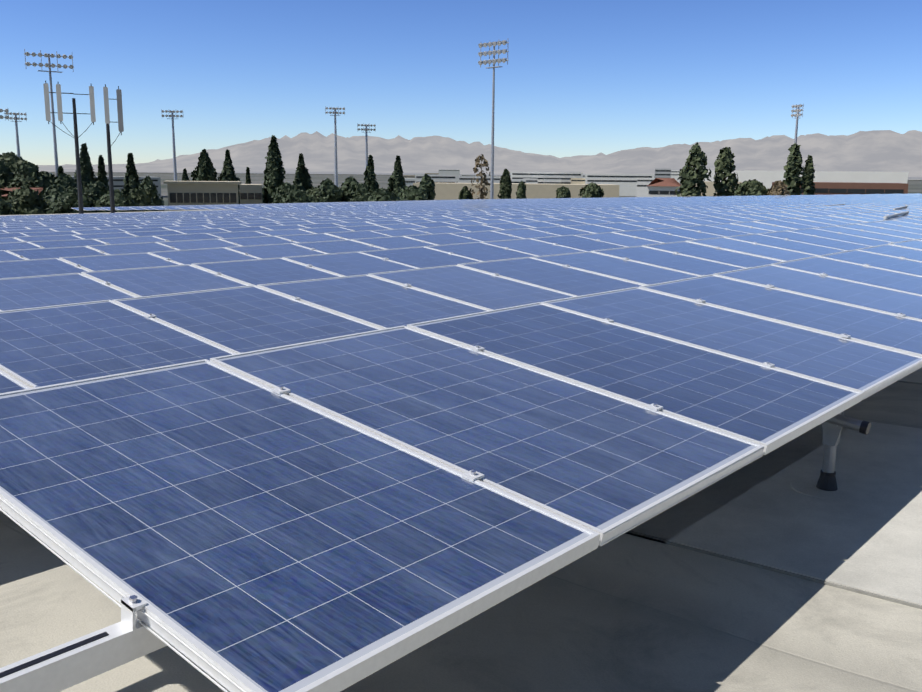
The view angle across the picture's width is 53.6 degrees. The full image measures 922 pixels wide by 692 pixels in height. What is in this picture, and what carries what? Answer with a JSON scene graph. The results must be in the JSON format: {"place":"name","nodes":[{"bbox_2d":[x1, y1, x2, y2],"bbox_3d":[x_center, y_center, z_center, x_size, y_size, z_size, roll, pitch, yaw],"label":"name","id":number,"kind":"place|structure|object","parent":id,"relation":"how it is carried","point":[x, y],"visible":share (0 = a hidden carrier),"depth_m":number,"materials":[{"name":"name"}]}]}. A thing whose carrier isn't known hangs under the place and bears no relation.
{"place":"outdoors","nodes":[
{"label":"outdoors","id":0,"kind":"place"},
{"bbox_2d":[0,184,11,196],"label":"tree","id":1,"kind":"object","parent":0,"point":[3,192],"visible":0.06,"depth_m":123.04,"materials":[{"name":"green plant"}]},
{"bbox_2d":[72,176,160,196],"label":"block","id":2,"kind":"structure","parent":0,"point":[118,182],"depth_m":554.60,"materials":[{"name":"grey concrete"}]},
{"bbox_2d":[0,0,921,164],"label":"sky","id":3,"kind":"structure","parent":0,"point":[580,77],"materials":[{"name":"blue"}]},
{"bbox_2d":[38,130,921,179],"bbox_3d":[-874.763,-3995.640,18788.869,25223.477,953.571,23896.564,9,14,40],"label":"mountains","id":4,"kind":"structure","parent":0,"point":[882,151],"depth_m":16742.84,"materials":[{"name":"grey stone"}]},
{"bbox_2d":[48,172,921,210],"bbox_3d":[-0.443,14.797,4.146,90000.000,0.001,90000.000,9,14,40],"label":"ground","id":5,"kind":"structure","parent":0,"point":[914,186],"depth_m":2995.09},
{"bbox_2d":[0,109,8,119],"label":"floodlight","id":6,"kind":"object","parent":5,"relation":"on","point":[6,111],"visible":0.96,"depth_m":205.30,"materials":[{"name":"grey metal"}]},
{"bbox_2d":[0,160,14,186],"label":"tree","id":7,"kind":"object","parent":5,"relation":"on","point":[7,174],"visible":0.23,"depth_m":132.62,"materials":[{"name":"green plant"}]},
{"bbox_2d":[0,195,22,214],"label":"bush","id":8,"kind":"object","parent":5,"relation":"on","point":[6,204],"visible":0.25,"depth_m":105.74,"materials":[{"name":"green plant"}]},
{"bbox_2d":[0,152,27,171],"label":"tree","id":9,"kind":"object","parent":5,"relation":"on","point":[11,160],"visible":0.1,"depth_m":139.60,"materials":[{"name":"green plant"}]},
{"bbox_2d":[4,111,26,157],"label":"floodlight","id":10,"kind":"object","parent":5,"relation":"on","point":[15,118],"visible":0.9,"depth_m":290.20,"materials":[{"name":"grey metal"}]},
{"bbox_2d":[0,188,42,199],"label":"building","id":11,"kind":"structure","parent":5,"relation":"on","point":[34,189],"depth_m":123.31,"materials":[{"name":"red brick"}]},
{"bbox_2d":[4,186,54,214],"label":"bush","id":12,"kind":"object","parent":5,"relation":"on","point":[27,200],"visible":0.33,"depth_m":110.57,"materials":[{"name":"green plant"}]},
{"bbox_2d":[7,161,52,193],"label":"tree","id":13,"kind":"object","parent":5,"relation":"on","point":[28,174],"visible":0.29,"depth_m":130.22,"materials":[{"name":"green plant"}]},
{"bbox_2d":[31,171,57,187],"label":"tree","id":14,"kind":"object","parent":5,"relation":"on","point":[50,178],"visible":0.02,"depth_m":133.56,"materials":[{"name":"green plant"}]},
{"bbox_2d":[24,49,73,175],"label":"floodlight","id":15,"kind":"object","parent":5,"relation":"on","point":[49,64],"visible":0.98,"depth_m":132.73,"materials":[{"name":"grey metal"}]},
{"bbox_2d":[41,184,66,209],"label":"bush","id":16,"kind":"object","parent":5,"relation":"on","point":[49,194],"visible":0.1,"depth_m":118.11,"materials":[{"name":"green plant"}]},
{"bbox_2d":[57,166,63,175],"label":"tree","id":17,"kind":"object","parent":5,"relation":"on","point":[60,169],"visible":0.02,"depth_m":125.87,"materials":[{"name":"green plant"}]},
{"bbox_2d":[54,173,76,188],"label":"tree","id":18,"kind":"object","parent":5,"relation":"on","point":[66,181],"visible":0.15,"depth_m":123.76,"materials":[{"name":"green plant"}]},
{"bbox_2d":[43,81,95,213],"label":"cell mast","id":19,"kind":"object","parent":5,"relation":"on","point":[58,92],"visible":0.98,"depth_m":82.49,"materials":[{"name":"grey metal"}]},
{"bbox_2d":[43,187,104,213],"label":"tree","id":20,"kind":"object","parent":5,"relation":"on","point":[65,202],"visible":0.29,"depth_m":109.76,"materials":[{"name":"green plant"}]},
{"bbox_2d":[74,143,97,187],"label":"tree","id":21,"kind":"object","parent":5,"relation":"on","point":[88,176],"visible":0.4,"depth_m":135.60,"materials":[{"name":"green plant"}]},
{"bbox_2d":[82,181,114,206],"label":"bush","id":22,"kind":"object","parent":5,"relation":"on","point":[95,191],"visible":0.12,"depth_m":122.57,"materials":[{"name":"green plant"}]},
{"bbox_2d":[97,155,108,186],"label":"tree","id":23,"kind":"object","parent":5,"relation":"on","point":[101,175],"visible":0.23,"depth_m":132.24,"materials":[{"name":"green plant"}]},
{"bbox_2d":[103,84,123,212],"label":"cell mast","id":24,"kind":"object","parent":5,"relation":"on","point":[119,122],"visible":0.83,"depth_m":86.43,"materials":[{"name":"grey metal"}]},
{"bbox_2d":[95,189,147,212],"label":"bush","id":25,"kind":"object","parent":5,"relation":"on","point":[121,199],"visible":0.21,"depth_m":113.52,"materials":[{"name":"green plant"}]},
{"bbox_2d":[120,153,140,194],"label":"tree","id":26,"kind":"object","parent":5,"relation":"on","point":[131,181],"visible":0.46,"depth_m":138.40,"materials":[{"name":"green plant"}]},
{"bbox_2d":[131,188,158,210],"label":"bush","id":27,"kind":"object","parent":5,"relation":"on","point":[140,196],"visible":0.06,"depth_m":118.47,"materials":[{"name":"green plant"}]},
{"bbox_2d":[137,176,163,210],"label":"bush","id":28,"kind":"object","parent":5,"relation":"on","point":[147,184],"visible":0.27,"depth_m":120.94,"materials":[{"name":"green plant"}]},
{"bbox_2d":[161,109,182,180],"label":"floodlight","id":29,"kind":"object","parent":5,"relation":"on","point":[173,143],"visible":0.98,"depth_m":307.38,"materials":[{"name":"grey metal"}]},
{"bbox_2d":[182,168,189,180],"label":"tree","id":30,"kind":"object","parent":5,"relation":"on","point":[185,177],"visible":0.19,"depth_m":193.08,"materials":[{"name":"green plant"}]},
{"bbox_2d":[163,181,240,210],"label":"building","id":31,"kind":"structure","parent":5,"relation":"on","point":[202,192],"depth_m":142.29,"materials":[{"name":"beige concrete"}]},
{"bbox_2d":[191,149,218,180],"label":"tree","id":32,"kind":"object","parent":5,"relation":"on","point":[205,170],"visible":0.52,"depth_m":179.30,"materials":[{"name":"green plant"}]},
{"bbox_2d":[219,149,240,203],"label":"tree","id":33,"kind":"object","parent":5,"relation":"on","point":[227,173],"visible":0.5,"depth_m":185.95,"materials":[{"name":"green plant"}]},
{"bbox_2d":[245,167,251,183],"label":"tree","id":34,"kind":"object","parent":5,"relation":"on","point":[248,179],"visible":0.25,"depth_m":191.57,"materials":[{"name":"green plant"}]},
{"bbox_2d":[239,184,261,203],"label":"building","id":35,"kind":"structure","parent":5,"relation":"on","point":[250,193],"depth_m":158.71,"materials":[{"name":"beige concrete"}]},
{"bbox_2d":[262,135,285,203],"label":"tree","id":36,"kind":"object","parent":5,"relation":"on","point":[274,173],"visible":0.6,"depth_m":162.71,"materials":[{"name":"green plant"}]},
{"bbox_2d":[270,182,296,202],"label":"bush","id":37,"kind":"object","parent":5,"relation":"on","point":[279,191],"visible":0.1,"depth_m":152.02,"materials":[{"name":"green plant"}]},
{"bbox_2d":[275,188,321,203],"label":"bush","id":38,"kind":"object","parent":5,"relation":"on","point":[294,195],"visible":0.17,"depth_m":134.97,"materials":[{"name":"green plant"}]},
{"bbox_2d":[293,153,313,191],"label":"tree","id":39,"kind":"object","parent":5,"relation":"on","point":[302,181],"visible":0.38,"depth_m":160.14,"materials":[{"name":"green plant"}]},
{"bbox_2d":[305,187,340,201],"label":"bush","id":40,"kind":"object","parent":5,"relation":"on","point":[312,191],"depth_m":144.83,"materials":[{"name":"green plant"}]},
{"bbox_2d":[314,178,344,201],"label":"bush","id":41,"kind":"object","parent":5,"relation":"on","point":[331,189],"visible":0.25,"depth_m":145.00,"materials":[{"name":"green plant"}]},
{"bbox_2d":[325,106,344,186],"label":"floodlight","id":42,"kind":"object","parent":5,"relation":"on","point":[334,112],"visible":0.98,"depth_m":328.35,"materials":[{"name":"grey metal"}]},
{"bbox_2d":[340,176,358,201],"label":"bush","id":43,"kind":"object","parent":5,"relation":"on","point":[348,185],"visible":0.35,"depth_m":147.33,"materials":[{"name":"green plant"}]},
{"bbox_2d":[348,183,372,201],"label":"bush","id":44,"kind":"object","parent":5,"relation":"on","point":[361,192],"visible":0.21,"depth_m":145.96,"materials":[{"name":"green plant"}]},
{"bbox_2d":[357,123,375,169],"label":"floodlight","id":45,"kind":"object","parent":5,"relation":"on","point":[363,129],"visible":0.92,"depth_m":252.11,"materials":[{"name":"grey metal"}]},
{"bbox_2d":[363,154,378,190],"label":"tree","id":46,"kind":"object","parent":5,"relation":"on","point":[369,177],"visible":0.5,"depth_m":155.68,"materials":[{"name":"green plant"}]},
{"bbox_2d":[362,187,400,201],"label":"bush","id":47,"kind":"object","parent":5,"relation":"on","point":[381,194],"visible":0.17,"depth_m":133.83,"materials":[{"name":"green plant"}]},
{"bbox_2d":[386,155,405,196],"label":"tree","id":48,"kind":"object","parent":5,"relation":"on","point":[396,183],"visible":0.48,"depth_m":152.35,"materials":[{"name":"green plant"}]},
{"bbox_2d":[403,175,414,177],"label":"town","id":49,"kind":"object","parent":5,"relation":"on","point":[409,176],"visible":0.15,"depth_m":1228.32,"materials":[{"name":"beige concrete"}]},
{"bbox_2d":[405,178,414,186],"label":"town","id":50,"kind":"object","parent":5,"relation":"on","point":[409,182],"visible":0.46,"depth_m":522.98,"materials":[{"name":"grey concrete"}]},
{"bbox_2d":[397,185,427,200],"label":"bush","id":51,"kind":"object","parent":5,"relation":"on","point":[412,193],"visible":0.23,"depth_m":144.05,"materials":[{"name":"green plant"}]},
{"bbox_2d":[418,174,435,199],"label":"tree","id":52,"kind":"object","parent":5,"relation":"on","point":[427,184],"visible":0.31,"depth_m":146.96,"materials":[{"name":"green plant"}]},
{"bbox_2d":[415,174,455,182],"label":"building","id":53,"kind":"structure","parent":5,"relation":"on","point":[442,178],"depth_m":629.05,"materials":[{"name":"white concrete"}]},
{"bbox_2d":[439,170,459,181],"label":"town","id":54,"kind":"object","parent":5,"relation":"on","point":[454,172],"visible":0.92,"depth_m":2185.78,"materials":[{"name":"grey concrete"}]},
{"bbox_2d":[0,210,921,691],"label":"rooftop","id":55,"kind":"structure","parent":5,"relation":"on","point":[624,612],"depth_m":2.69,"materials":[{"name":"grey concrete"}]},
{"bbox_2d":[0,193,921,691],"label":"solar panels","id":56,"kind":"object","parent":55,"relation":"on","point":[334,521],"visible":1,"depth_m":3.36,"materials":[{"name":"glass"}]},
{"bbox_2d":[0,202,921,691],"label":"array hardware","id":57,"kind":"object","parent":56,"relation":"on","point":[130,636],"visible":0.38,"depth_m":1.70,"materials":[{"name":"metal"}]},
{"bbox_2d":[626,368,921,608],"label":"roof patches","id":58,"kind":"object","parent":55,"relation":"on","point":[861,533],"visible":0.23,"depth_m":3.56,"materials":[{"name":"grey concrete"}]},
{"bbox_2d":[790,411,870,498],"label":"array supports","id":59,"kind":"object","parent":55,"relation":"on","point":[826,484],"depth_m":3.86,"materials":[{"name":"metal"}]},
{"bbox_2d":[458,186,472,199],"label":"tree","id":60,"kind":"object","parent":5,"relation":"on","point":[465,193],"visible":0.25,"depth_m":196.51,"materials":[{"name":"green plant"}]},
{"bbox_2d":[458,176,500,182],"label":"building","id":61,"kind":"structure","parent":5,"relation":"on","point":[464,179],"depth_m":688.26,"materials":[{"name":"white concrete"}]},
{"bbox_2d":[470,154,490,198],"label":"tree","id":62,"kind":"object","parent":5,"relation":"on","point":[481,175],"visible":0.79,"depth_m":195.61,"materials":[{"name":"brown plant"}]},
{"bbox_2d":[478,40,508,198],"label":"floodlight","id":63,"kind":"object","parent":5,"relation":"on","point":[494,52],"visible":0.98,"depth_m":164.02,"materials":[{"name":"grey metal"}]},
{"bbox_2d":[497,169,511,198],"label":"tree","id":64,"kind":"object","parent":5,"relation":"on","point":[505,191],"visible":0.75,"depth_m":225.64,"materials":[{"name":"green plant"}]},
{"bbox_2d":[500,179,525,182],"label":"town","id":65,"kind":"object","parent":5,"relation":"on","point":[517,180],"visible":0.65,"depth_m":580.03,"materials":[{"name":"white concrete"}]},
{"bbox_2d":[413,182,619,199],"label":"building","id":66,"kind":"structure","parent":5,"relation":"on","point":[447,191],"depth_m":293.44,"materials":[{"name":"beige concrete"}]},
{"bbox_2d":[516,181,526,198],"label":"tree","id":67,"kind":"object","parent":5,"relation":"on","point":[521,191],"visible":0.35,"depth_m":220.44,"materials":[{"name":"green plant"}]},
{"bbox_2d":[523,178,537,183],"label":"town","id":68,"kind":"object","parent":5,"relation":"on","point":[531,181],"visible":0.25,"depth_m":764.40,"materials":[{"name":"white concrete"}]},
{"bbox_2d":[510,172,582,183],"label":"office","id":69,"kind":"structure","parent":5,"relation":"on","point":[565,177],"depth_m":801.95,"materials":[{"name":"white concrete"}]},
{"bbox_2d":[544,176,559,183],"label":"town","id":70,"kind":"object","parent":5,"relation":"on","point":[551,179],"visible":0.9,"depth_m":764.82,"materials":[{"name":"white concrete"}]},
{"bbox_2d":[556,186,570,197],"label":"tree","id":71,"kind":"object","parent":5,"relation":"on","point":[562,192],"visible":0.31,"depth_m":204.76,"materials":[{"name":"green plant"}]},
{"bbox_2d":[571,178,584,183],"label":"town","id":72,"kind":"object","parent":5,"relation":"on","point":[577,180],"visible":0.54,"depth_m":765.37,"materials":[{"name":"beige concrete"}]},
{"bbox_2d":[578,182,603,197],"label":"bush","id":73,"kind":"object","parent":5,"relation":"on","point":[592,190],"visible":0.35,"depth_m":208.49,"materials":[{"name":"green plant"}]},
{"bbox_2d":[585,174,653,195],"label":"office","id":74,"kind":"structure","parent":5,"relation":"on","point":[627,183],"depth_m":736.97,"materials":[{"name":"white concrete"}]},
{"bbox_2d":[636,178,653,196],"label":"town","id":75,"kind":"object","parent":5,"relation":"on","point":[642,187],"visible":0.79,"depth_m":645.23,"materials":[{"name":"white paint"}]},
{"bbox_2d":[654,169,670,177],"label":"building","id":76,"kind":"structure","parent":5,"relation":"on","point":[662,173],"depth_m":864.11,"materials":[{"name":"grey concrete"}]},
{"bbox_2d":[671,170,679,182],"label":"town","id":77,"kind":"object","parent":5,"relation":"on","point":[675,174],"visible":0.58,"depth_m":1110.22,"materials":[{"name":"white concrete"}]},
{"bbox_2d":[675,142,711,196],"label":"tree","id":78,"kind":"object","parent":5,"relation":"on","point":[694,171],"visible":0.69,"depth_m":158.93,"materials":[{"name":"green plant"}]},
{"bbox_2d":[713,147,738,195],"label":"tree","id":79,"kind":"object","parent":5,"relation":"on","point":[724,163],"visible":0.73,"depth_m":161.49,"materials":[{"name":"green plant"}]},
{"bbox_2d":[734,179,768,195],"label":"bush","id":80,"kind":"object","parent":5,"relation":"on","point":[753,187],"visible":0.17,"depth_m":149.09,"materials":[{"name":"green plant"}]},
{"bbox_2d":[767,180,789,194],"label":"bush","id":81,"kind":"object","parent":5,"relation":"on","point":[779,187],"visible":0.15,"depth_m":146.16,"materials":[{"name":"brown plant"}]},
{"bbox_2d":[782,143,804,194],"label":"tree","id":82,"kind":"object","parent":5,"relation":"on","point":[793,169],"visible":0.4,"depth_m":161.92,"materials":[{"name":"green plant"}]},
{"bbox_2d":[791,104,803,143],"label":"tower","id":83,"kind":"structure","parent":5,"relation":"on","point":[798,110],"depth_m":256.24,"materials":[{"name":"grey metal"}]},
{"bbox_2d":[703,170,907,188],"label":"building","id":84,"kind":"structure","parent":5,"relation":"on","point":[767,178],"depth_m":299.73,"materials":[{"name":"beige concrete"}]},
{"bbox_2d":[802,155,815,194],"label":"tree","id":85,"kind":"object","parent":5,"relation":"on","point":[809,184],"visible":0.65,"depth_m":165.20,"materials":[{"name":"green plant"}]},
{"bbox_2d":[772,182,907,194],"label":"building","id":86,"kind":"structure","parent":5,"relation":"on","point":[830,188],"depth_m":226.09,"materials":[{"name":"brown brick"}]},
{"bbox_2d":[647,178,680,196],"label":"tile roof house","id":87,"kind":"structure","parent":0,"point":[662,187],"depth_m":289.38,"materials":[{"name":"white paint"}]},
{"bbox_2d":[680,181,741,195],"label":"building","id":88,"kind":"structure","parent":0,"point":[710,190],"depth_m":252.10,"materials":[{"name":"beige concrete"}]}
]}

